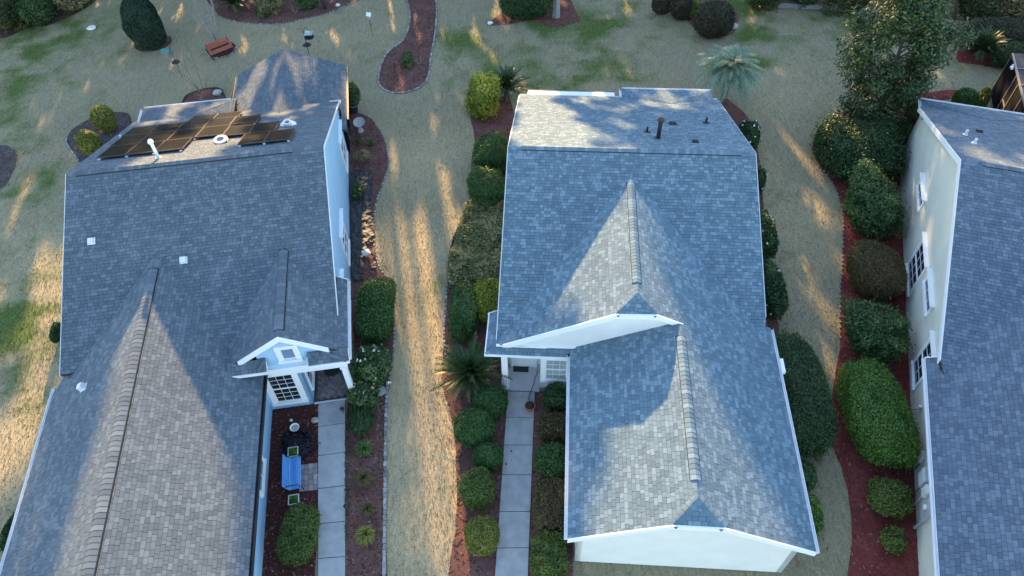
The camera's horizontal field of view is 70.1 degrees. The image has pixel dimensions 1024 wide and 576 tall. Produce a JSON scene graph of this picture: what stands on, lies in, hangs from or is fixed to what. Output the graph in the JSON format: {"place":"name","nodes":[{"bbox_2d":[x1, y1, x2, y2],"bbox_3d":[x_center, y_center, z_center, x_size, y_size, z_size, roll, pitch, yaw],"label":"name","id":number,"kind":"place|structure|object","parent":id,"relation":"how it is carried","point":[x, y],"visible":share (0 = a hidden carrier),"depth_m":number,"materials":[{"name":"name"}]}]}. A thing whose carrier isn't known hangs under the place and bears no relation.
{"place":"outdoors","nodes":[
{"label":"outdoors","id":0,"kind":"place"},
{"bbox_2d":[0,0,95,37],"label":"woodland floor","id":1,"kind":"structure","parent":0,"point":[62,15],"depth_m":50.80,"materials":[{"name":"brown soil"}]},
{"bbox_2d":[0,0,26,31],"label":"shrub","id":2,"kind":"object","parent":1,"relation":"on","point":[9,18],"visible":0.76,"depth_m":49.15,"materials":[{"name":"green plant"}]},
{"bbox_2d":[14,0,63,29],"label":"shrub","id":3,"kind":"object","parent":1,"relation":"on","point":[41,12],"visible":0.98,"depth_m":49.30,"materials":[{"name":"green plant"}]},
{"bbox_2d":[52,0,88,13],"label":"shrub","id":4,"kind":"object","parent":1,"relation":"on","point":[68,7],"visible":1,"depth_m":50.97,"materials":[{"name":"green plant"}]},
{"bbox_2d":[0,0,1002,575],"bbox_3d":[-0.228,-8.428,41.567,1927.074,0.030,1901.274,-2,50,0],"label":"lawn","id":5,"kind":"structure","parent":0,"point":[390,232],"depth_m":41.85,"materials":[{"name":"beige plant"}]},
{"bbox_2d":[0,511,15,552],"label":"shrub","id":6,"kind":"object","parent":5,"relation":"on","point":[5,531],"visible":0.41,"depth_m":26.58,"materials":[{"name":"green plant"}]},
{"bbox_2d":[0,145,16,188],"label":"bed","id":7,"kind":"object","parent":5,"relation":"on","point":[8,157],"visible":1,"depth_m":40.97,"materials":[{"name":"brown soil"}]},
{"bbox_2d":[65,112,131,162],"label":"round shrub bed","id":8,"kind":"object","parent":5,"relation":"on","point":[124,121],"visible":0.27,"depth_m":42.63,"materials":[{"name":"brown soil"}]},
{"bbox_2d":[74,129,102,155],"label":"ball shrub","id":9,"kind":"object","parent":8,"relation":"on","point":[89,143],"visible":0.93,"depth_m":40.49,"materials":[{"name":"green plant"}]},
{"bbox_2d":[89,104,116,132],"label":"ball shrub","id":10,"kind":"object","parent":8,"relation":"on","point":[102,117],"visible":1,"depth_m":41.85,"materials":[{"name":"green plant"}]},
{"bbox_2d":[134,36,171,51],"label":"ring bed","id":11,"kind":"object","parent":5,"relation":"on","point":[168,40],"visible":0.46,"depth_m":48.42,"materials":[{"name":"brown soil"}]},
{"bbox_2d":[120,0,166,50],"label":"conical shrub","id":12,"kind":"object","parent":11,"relation":"on","point":[142,24],"visible":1,"depth_m":46.63,"materials":[{"name":"green plant"}]},
{"bbox_2d":[0,48,354,575],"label":"house","id":13,"kind":"structure","parent":5,"relation":"on","point":[206,322],"depth_m":28.44,"materials":[{"name":"stone"}]},
{"bbox_2d":[273,345,302,363],"bbox_3d":[-8.522,2.525,27.790,0.920,1.020,0.120,-7,50,-5],"label":"window","id":14,"kind":"structure","parent":13,"relation":"in","point":[285,354],"depth_m":27.82,"materials":[{"name":"white paint"}]},
{"bbox_2d":[267,373,308,406],"bbox_3d":[-9.159,4.061,29.401,1.460,2.280,0.116,-7,50,-5],"label":"window","id":15,"kind":"structure","parent":13,"relation":"in","point":[282,390],"depth_m":29.55,"materials":[{"name":"white paint"}]},
{"bbox_2d":[338,119,348,173],"bbox_3d":[-8.903,-7.464,38.716,0.176,2.145,1.940,-7,50,-5],"label":"window","id":16,"kind":"structure","parent":13,"relation":"in","point":[344,152],"depth_m":38.61,"materials":[{"name":"white paint"}]},
{"bbox_2d":[339,208,350,266],"bbox_3d":[-7.888,-2.354,34.628,0.176,2.145,1.890,-7,50,-5],"label":"window","id":17,"kind":"structure","parent":13,"relation":"in","point":[345,242],"depth_m":34.52,"materials":[{"name":"white paint"}]},
{"bbox_2d":[184,0,217,40],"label":"bare tree","id":18,"kind":"object","parent":5,"relation":"on","point":[215,37],"visible":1,"depth_m":47.52,"materials":[{"name":"grey plant"}]},
{"bbox_2d":[182,87,225,102],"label":"tree bed","id":19,"kind":"object","parent":5,"relation":"on","point":[195,96],"visible":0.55,"depth_m":44.70,"materials":[{"name":"brown soil"}]},
{"bbox_2d":[205,41,236,58],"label":"oval bench bed","id":20,"kind":"object","parent":5,"relation":"on","point":[225,53],"visible":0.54,"depth_m":47.82,"materials":[{"name":"brown soil"}]},
{"bbox_2d":[205,36,233,60],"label":"garden bench","id":21,"kind":"object","parent":20,"relation":"on","point":[218,50],"visible":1,"depth_m":47.19,"materials":[{"name":"red paint"}]},
{"bbox_2d":[207,0,357,24],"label":"top bed","id":22,"kind":"object","parent":5,"relation":"on","point":[286,14],"visible":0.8,"depth_m":50.91,"materials":[{"name":"brown soil"}]},
{"bbox_2d":[250,0,282,15],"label":"shrub","id":23,"kind":"object","parent":22,"relation":"on","point":[269,3],"visible":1,"depth_m":50.15,"materials":[{"name":"green plant"}]},
{"bbox_2d":[262,404,317,575],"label":"courtyard bed","id":24,"kind":"object","parent":5,"relation":"on","point":[277,507],"visible":0.61,"depth_m":28.13,"materials":[{"name":"brown soil"}]},
{"bbox_2d":[282,454,303,492],"bbox_3d":[-8.462,7.160,28.203,0.696,0.824,1.360,-9,51,-6],"label":"garden bench","id":25,"kind":"object","parent":24,"relation":"on","point":[291,479],"visible":1,"depth_m":28.11,"materials":[{"name":"blue metal"}]},
{"bbox_2d":[275,501,321,566],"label":"shrub","id":26,"kind":"object","parent":24,"relation":"on","point":[298,535],"visible":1,"depth_m":26.18,"materials":[{"name":"green plant"}]},
{"bbox_2d":[279,429,320,456],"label":"ground plant","id":27,"kind":"object","parent":24,"relation":"on","point":[300,440],"visible":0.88,"depth_m":29.07,"materials":[{"name":"black plant"}]},
{"bbox_2d":[299,463,317,491],"bbox_3d":[-7.939,7.397,28.506,0.722,0.091,1.195,-9,51,-6],"label":"paver pad","id":28,"kind":"object","parent":24,"relation":"on","point":[308,482],"visible":0.93,"depth_m":28.47,"materials":[{"name":"grey concrete"}]},
{"bbox_2d":[318,400,345,575],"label":"walkway","id":29,"kind":"structure","parent":5,"relation":"on","point":[331,468],"depth_m":28.18,"materials":[{"name":"concrete"}]},
{"bbox_2d":[345,111,394,575],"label":"side bed","id":30,"kind":"object","parent":5,"relation":"on","point":[367,560],"visible":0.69,"depth_m":29.34,"materials":[{"name":"brown soil"}]},
{"bbox_2d":[349,104,357,113],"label":"planter","id":31,"kind":"object","parent":30,"relation":"on","point":[353,109],"visible":0.45,"depth_m":43.13,"materials":[{"name":"black ceramic"}]},
{"bbox_2d":[348,81,360,107],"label":"shrub","id":32,"kind":"object","parent":31,"relation":"on","point":[354,95],"visible":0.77,"depth_m":42.30,"materials":[{"name":"green plant"}]},
{"bbox_2d":[349,405,374,436],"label":"shrub","id":33,"kind":"object","parent":30,"relation":"on","point":[361,420],"visible":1,"depth_m":29.43,"materials":[{"name":"green plant"}]},
{"bbox_2d":[353,439,372,457],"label":"grass clump","id":34,"kind":"object","parent":30,"relation":"on","point":[363,447],"visible":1,"depth_m":28.97,"materials":[{"name":"green plant"}]},
{"bbox_2d":[350,169,375,280],"bbox_3d":[-7.634,-3.413,37.390,2.186,0.115,7.998,-2,50,0],"label":"weed barrier","id":35,"kind":"object","parent":30,"relation":"on","point":[362,230],"visible":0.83,"depth_m":37.27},
{"bbox_2d":[344,377,381,410],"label":"flowering bush","id":36,"kind":"object","parent":30,"relation":"on","point":[361,393],"visible":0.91,"depth_m":30.00,"materials":[{"name":"green plant"}]},
{"bbox_2d":[352,466,374,487],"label":"grass clump","id":37,"kind":"object","parent":30,"relation":"on","point":[363,476],"visible":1,"depth_m":28.19,"materials":[{"name":"brown plant"}]},
{"bbox_2d":[353,523,376,546],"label":"grass clump","id":38,"kind":"object","parent":30,"relation":"on","point":[365,535],"visible":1,"depth_m":26.68,"materials":[{"name":"green plant"}]},
{"bbox_2d":[348,343,393,387],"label":"flowering bush","id":39,"kind":"object","parent":30,"relation":"on","point":[372,363],"visible":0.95,"depth_m":30.59,"materials":[{"name":"green plant"}]},
{"bbox_2d":[354,274,397,345],"bbox_3d":[-6.067,0.917,32.628,1.899,1.958,3.428,-2,50,0],"label":"hedge","id":40,"kind":"object","parent":30,"relation":"on","point":[374,304],"visible":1,"depth_m":31.92,"materials":[{"name":"green plant"}]},
{"bbox_2d":[377,0,436,93],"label":"curved bed","id":41,"kind":"object","parent":5,"relation":"on","point":[423,17],"visible":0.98,"depth_m":47.31,"materials":[{"name":"brown soil"}]},
{"bbox_2d":[442,97,513,575],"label":"hedge bed","id":42,"kind":"object","parent":5,"relation":"on","point":[464,562],"visible":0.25,"depth_m":29.48,"materials":[{"name":"brown wood"}]},
{"bbox_2d":[448,280,479,344],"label":"hedge","id":43,"kind":"object","parent":42,"relation":"on","point":[464,320],"visible":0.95,"depth_m":32.25,"materials":[{"name":"green plant"}]},
{"bbox_2d":[429,331,512,404],"bbox_3d":[-1.718,3.326,30.511,3.482,1.939,3.208,-2,50,0],"label":"sago palm","id":44,"kind":"object","parent":42,"relation":"on","point":[470,366],"visible":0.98,"depth_m":30.21,"materials":[{"name":"green plant"}]},
{"bbox_2d":[453,407,496,447],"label":"ball shrub","id":45,"kind":"object","parent":42,"relation":"on","point":[473,427],"visible":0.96,"depth_m":28.61,"materials":[{"name":"green plant"}]},
{"bbox_2d":[447,193,504,290],"bbox_3d":[-1.450,-2.572,36.275,3.394,0.719,6.661,-2,50,0],"label":"ground cover","id":46,"kind":"object","parent":42,"relation":"on","point":[492,260],"visible":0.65,"depth_m":35.92,"materials":[{"name":"green plant"}]},
{"bbox_2d":[457,466,495,511],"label":"ball shrub","id":47,"kind":"object","parent":42,"relation":"on","point":[476,487],"visible":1,"depth_m":26.99,"materials":[{"name":"green plant"}]},
{"bbox_2d":[463,514,499,556],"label":"ball shrub","id":48,"kind":"object","parent":42,"relation":"on","point":[482,535],"visible":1,"depth_m":25.90,"materials":[{"name":"green plant"}]},
{"bbox_2d":[463,68,502,120],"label":"shrub","id":49,"kind":"object","parent":42,"relation":"on","point":[483,95],"visible":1,"depth_m":41.93,"materials":[{"name":"green plant"}]},
{"bbox_2d":[465,165,504,209],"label":"hedge","id":50,"kind":"object","parent":42,"relation":"on","point":[487,184],"visible":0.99,"depth_m":37.32,"materials":[{"name":"green plant"}]},
{"bbox_2d":[471,276,499,323],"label":"shrub","id":51,"kind":"object","parent":42,"relation":"on","point":[486,291],"visible":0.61,"depth_m":32.52,"materials":[{"name":"green plant"}]},
{"bbox_2d":[471,442,503,470],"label":"ball shrub","id":52,"kind":"object","parent":42,"relation":"on","point":[489,456],"visible":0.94,"depth_m":28.08,"materials":[{"name":"green plant"}]},
{"bbox_2d":[472,130,507,174],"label":"hedge","id":53,"kind":"object","parent":42,"relation":"on","point":[490,149],"visible":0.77,"depth_m":38.76,"materials":[{"name":"green plant"}]},
{"bbox_2d":[472,384,508,418],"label":"ball shrub","id":54,"kind":"object","parent":42,"relation":"on","point":[493,401],"visible":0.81,"depth_m":29.49,"materials":[{"name":"green plant"}]},
{"bbox_2d":[492,64,530,102],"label":"sago palm","id":55,"kind":"object","parent":42,"relation":"on","point":[507,84],"visible":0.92,"depth_m":43.02,"materials":[{"name":"green plant"}]},
{"bbox_2d":[495,391,534,575],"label":"walkway","id":56,"kind":"structure","parent":5,"relation":"on","point":[512,557],"depth_m":28.00,"materials":[{"name":"concrete"}]},
{"bbox_2d":[491,0,579,25],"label":"trunk bed","id":57,"kind":"object","parent":5,"relation":"on","point":[569,14],"visible":0.46,"depth_m":49.77,"materials":[{"name":"brown soil"}]},
{"bbox_2d":[498,0,556,19],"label":"shrub","id":58,"kind":"object","parent":57,"relation":"on","point":[529,9],"visible":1,"depth_m":48.93,"materials":[{"name":"green plant"}]},
{"bbox_2d":[528,390,572,575],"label":"walkway bed","id":59,"kind":"object","parent":5,"relation":"on","point":[539,409],"visible":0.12,"depth_m":28.45,"materials":[{"name":"brown soil"}]},
{"bbox_2d":[531,475,564,534],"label":"hedge","id":60,"kind":"object","parent":59,"relation":"on","point":[548,502],"visible":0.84,"depth_m":26.81,"materials":[{"name":"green plant"}]},
{"bbox_2d":[534,441,564,478],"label":"hedge","id":61,"kind":"object","parent":59,"relation":"on","point":[550,459],"visible":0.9,"depth_m":27.93,"materials":[{"name":"green plant"}]},
{"bbox_2d":[530,530,569,575],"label":"hedge","id":62,"kind":"object","parent":59,"relation":"on","point":[548,555],"visible":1,"depth_m":25.70,"materials":[{"name":"green plant"}]},
{"bbox_2d":[537,411,565,442],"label":"hedge","id":63,"kind":"object","parent":59,"relation":"on","point":[552,426],"visible":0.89,"depth_m":28.95,"materials":[{"name":"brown plant"}]},
{"bbox_2d":[541,382,565,411],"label":"shrub","id":64,"kind":"object","parent":59,"relation":"on","point":[553,398],"visible":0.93,"depth_m":29.69,"materials":[{"name":"green plant"}]},
{"bbox_2d":[484,87,819,572],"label":"house","id":65,"kind":"structure","parent":5,"relation":"on","point":[630,313],"depth_m":28.16,"materials":[{"name":"stone"}]},
{"bbox_2d":[540,359,566,382],"bbox_3d":[1.800,3.350,29.748,1.300,1.760,0.116,2,50,3],"label":"window","id":66,"kind":"structure","parent":65,"relation":"in","point":[556,370],"depth_m":29.84,"materials":[{"name":"white paint"}]},
{"bbox_2d":[651,0,669,14],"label":"ball shrub","id":67,"kind":"object","parent":5,"relation":"on","point":[661,7],"visible":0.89,"depth_m":49.18,"materials":[{"name":"green plant"}]},
{"bbox_2d":[686,0,737,35],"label":"dark shrub bed","id":68,"kind":"object","parent":5,"relation":"on","point":[690,21],"visible":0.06,"depth_m":49.36,"materials":[{"name":"brown soil"}]},
{"bbox_2d":[669,0,693,20],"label":"ball shrub","id":69,"kind":"object","parent":68,"relation":"on","point":[679,9],"visible":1,"depth_m":48.55,"materials":[{"name":"green plant"}]},
{"bbox_2d":[693,0,736,39],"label":"ball shrub","id":70,"kind":"object","parent":68,"relation":"on","point":[713,19],"visible":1,"depth_m":46.55,"materials":[{"name":"green plant"}]},
{"bbox_2d":[718,98,778,342],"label":"camellia bed","id":71,"kind":"object","parent":5,"relation":"on","point":[737,115],"visible":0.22,"depth_m":42.18,"materials":[{"name":"brown soil"}]},
{"bbox_2d":[691,43,765,109],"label":"silver palm","id":72,"kind":"object","parent":71,"relation":"on","point":[728,64],"visible":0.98,"depth_m":40.86,"materials":[{"name":"green plant"}]},
{"bbox_2d":[738,117,761,148],"bbox_3d":[12.977,-8.424,39.975,1.360,2.003,1.849,-2,50,0],"label":"camellia","id":73,"kind":"object","parent":71,"relation":"on","point":[750,131],"visible":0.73,"depth_m":39.53,"materials":[{"name":"green plant"}]},
{"bbox_2d":[760,207,779,259],"bbox_3d":[12.246,-2.765,35.177,0.967,2.158,3.004,-2,50,0],"label":"camellia","id":74,"kind":"object","parent":71,"relation":"on","point":[769,237],"visible":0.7,"depth_m":34.53,"materials":[{"name":"green plant"}]},
{"bbox_2d":[763,257,790,324],"bbox_3d":[11.790,0.022,32.941,1.206,2.032,3.379,-2,50,0],"label":"camellia","id":75,"kind":"object","parent":71,"relation":"on","point":[776,296],"visible":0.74,"depth_m":32.41,"materials":[{"name":"green plant"}]},
{"bbox_2d":[742,0,782,12],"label":"shrub","id":76,"kind":"object","parent":5,"relation":"on","point":[763,4],"visible":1,"depth_m":49.44,"materials":[{"name":"green plant"}]},
{"bbox_2d":[775,327,839,463],"bbox_3d":[11.450,4.148,29.549,2.644,1.962,6.092,-2,50,0],"label":"hedge","id":77,"kind":"object","parent":5,"relation":"on","point":[813,414],"visible":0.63,"depth_m":28.63,"materials":[{"name":"green plant"}]},
{"bbox_2d":[801,458,818,492],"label":"shrub","id":78,"kind":"object","parent":5,"relation":"on","point":[810,474],"visible":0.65,"depth_m":27.61,"materials":[{"name":"green plant"}]},
{"bbox_2d":[808,492,824,534],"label":"shrub","id":79,"kind":"object","parent":5,"relation":"on","point":[817,512],"visible":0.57,"depth_m":26.68,"materials":[{"name":"green plant"}]},
{"bbox_2d":[775,3,882,15],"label":"timber edging","id":80,"kind":"object","parent":5,"relation":"on","point":[795,6],"visible":0.41,"depth_m":49.81,"materials":[{"name":"brown wood"}]},
{"bbox_2d":[813,90,956,575],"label":"red mulch bed","id":81,"kind":"object","parent":5,"relation":"on","point":[869,556],"visible":0.2,"depth_m":28.29,"materials":[{"name":"wood"}]},
{"bbox_2d":[808,110,910,184],"bbox_3d":[18.549,-7.629,38.826,4.945,2.603,5.420,-2,50,0],"label":"shrub","id":82,"kind":"object","parent":81,"relation":"on","point":[848,139],"visible":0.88,"depth_m":37.96,"materials":[{"name":"green plant"}]},
{"bbox_2d":[837,152,908,242],"bbox_3d":[17.877,-4.433,36.137,2.795,2.686,4.904,-2,50,0],"label":"shrub","id":83,"kind":"object","parent":81,"relation":"on","point":[875,206],"visible":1,"depth_m":35.46,"materials":[{"name":"green plant"}]},
{"bbox_2d":[834,292,916,367],"bbox_3d":[15.683,1.593,31.507,3.034,2.136,4.014,-2,50,0],"label":"shrub","id":84,"kind":"object","parent":81,"relation":"on","point":[877,327],"visible":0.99,"depth_m":30.96,"materials":[{"name":"green plant"}]},
{"bbox_2d":[844,238,908,301],"bbox_3d":[16.809,-0.874,33.684,2.514,1.836,3.482,-2,50,0],"label":"ball shrub","id":85,"kind":"object","parent":81,"relation":"on","point":[877,270],"visible":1,"depth_m":33.08,"materials":[{"name":"green plant"}]},
{"bbox_2d":[832,352,923,473],"bbox_3d":[14.399,4.827,28.844,2.698,2.058,5.150,-2,50,0],"label":"shrub","id":86,"kind":"object","parent":81,"relation":"on","point":[877,414],"visible":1,"depth_m":28.12,"materials":[{"name":"green plant"}]},
{"bbox_2d":[865,476,915,520],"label":"shrub","id":87,"kind":"object","parent":81,"relation":"on","point":[890,497],"visible":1,"depth_m":26.71,"materials":[{"name":"green plant"}]},
{"bbox_2d":[877,524,907,555],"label":"shrub","id":88,"kind":"object","parent":81,"relation":"on","point":[894,539],"visible":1,"depth_m":25.99,"materials":[{"name":"green plant"}]},
{"bbox_2d":[893,117,912,145],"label":"shrub","id":89,"kind":"object","parent":81,"relation":"on","point":[906,129],"visible":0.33,"depth_m":39.74,"materials":[{"name":"green plant"}]},
{"bbox_2d":[833,0,979,128],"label":"broadleaf tree","id":90,"kind":"object","parent":81,"relation":"on","point":[928,46],"visible":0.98,"depth_m":37.78,"materials":[{"name":"green plant"}]},
{"bbox_2d":[900,98,1023,575],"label":"house","id":91,"kind":"structure","parent":5,"relation":"on","point":[962,182],"depth_m":27.79,"materials":[{"name":"stone"}]},
{"bbox_2d":[905,231,928,296],"bbox_3d":[18.292,-1.031,33.085,0.176,2.155,2.200,13,52,12],"label":"window","id":92,"kind":"structure","parent":91,"relation":"in","point":[917,265],"depth_m":33.04,"materials":[{"name":"white paint"}]},
{"bbox_2d":[915,172,926,211],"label":"window","id":93,"kind":"structure","parent":91,"relation":"in","point":[920,189],"depth_m":34.67,"materials":[{"name":"white paint"}]},
{"bbox_2d":[910,330,935,391],"bbox_3d":[16.675,3.008,29.688,0.176,2.155,1.680,13,52,12],"label":"window","id":94,"kind":"structure","parent":91,"relation":"in","point":[929,348],"depth_m":29.90,"materials":[{"name":"white paint"}]},
{"bbox_2d":[921,268,934,317],"bbox_3d":[17.527,0.213,30.853,0.200,0.815,2.190,13,52,12],"label":"window","id":95,"kind":"structure","parent":91,"relation":"in","point":[927,284],"depth_m":30.75,"materials":[{"name":"white paint"}]},
{"bbox_2d":[951,87,979,105],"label":"ball shrub","id":96,"kind":"object","parent":5,"relation":"on","point":[968,95],"visible":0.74,"depth_m":41.80,"materials":[{"name":"green plant"}]},
{"bbox_2d":[956,30,1003,68],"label":"corner bed","id":97,"kind":"object","parent":5,"relation":"on","point":[966,56],"visible":0.16,"depth_m":45.89,"materials":[{"name":"brown soil"}]},
{"bbox_2d":[958,23,1009,62],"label":"sago palm","id":98,"kind":"object","parent":97,"relation":"on","point":[988,40],"visible":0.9,"depth_m":44.87,"materials":[{"name":"green plant"}]},
{"bbox_2d":[957,16,1023,50],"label":"hedge","id":99,"kind":"object","parent":97,"relation":"on","point":[1013,29],"visible":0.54,"depth_m":45.60,"materials":[{"name":"green plant"}]},
{"bbox_2d":[989,41,1023,67],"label":"shrub","id":100,"kind":"object","parent":97,"relation":"on","point":[1010,49],"visible":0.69,"depth_m":44.37,"materials":[{"name":"green plant"}]},
{"bbox_2d":[988,0,1023,18],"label":"shrub","id":101,"kind":"object","parent":5,"relation":"on","point":[1013,8],"visible":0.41,"depth_m":46.72,"materials":[{"name":"green plant"}]},
{"bbox_2d":[990,53,1023,112],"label":"screen enclosure","id":102,"kind":"object","parent":5,"relation":"on","point":[1007,89],"visible":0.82,"depth_m":40.80,"materials":[{"name":"brown metal"}]},
{"bbox_2d":[779,0,988,20],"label":"woodland floor","id":103,"kind":"structure","parent":0,"point":[952,13],"depth_m":49.85,"materials":[{"name":"green soil"}]},
{"bbox_2d":[820,0,876,16],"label":"shrub","id":104,"kind":"object","parent":103,"relation":"on","point":[844,4],"visible":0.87,"depth_m":48.78,"materials":[{"name":"green plant"}]},
{"bbox_2d":[956,0,1004,21],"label":"shrub","id":105,"kind":"object","parent":103,"relation":"on","point":[977,8],"visible":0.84,"depth_m":47.16,"materials":[{"name":"green plant"}]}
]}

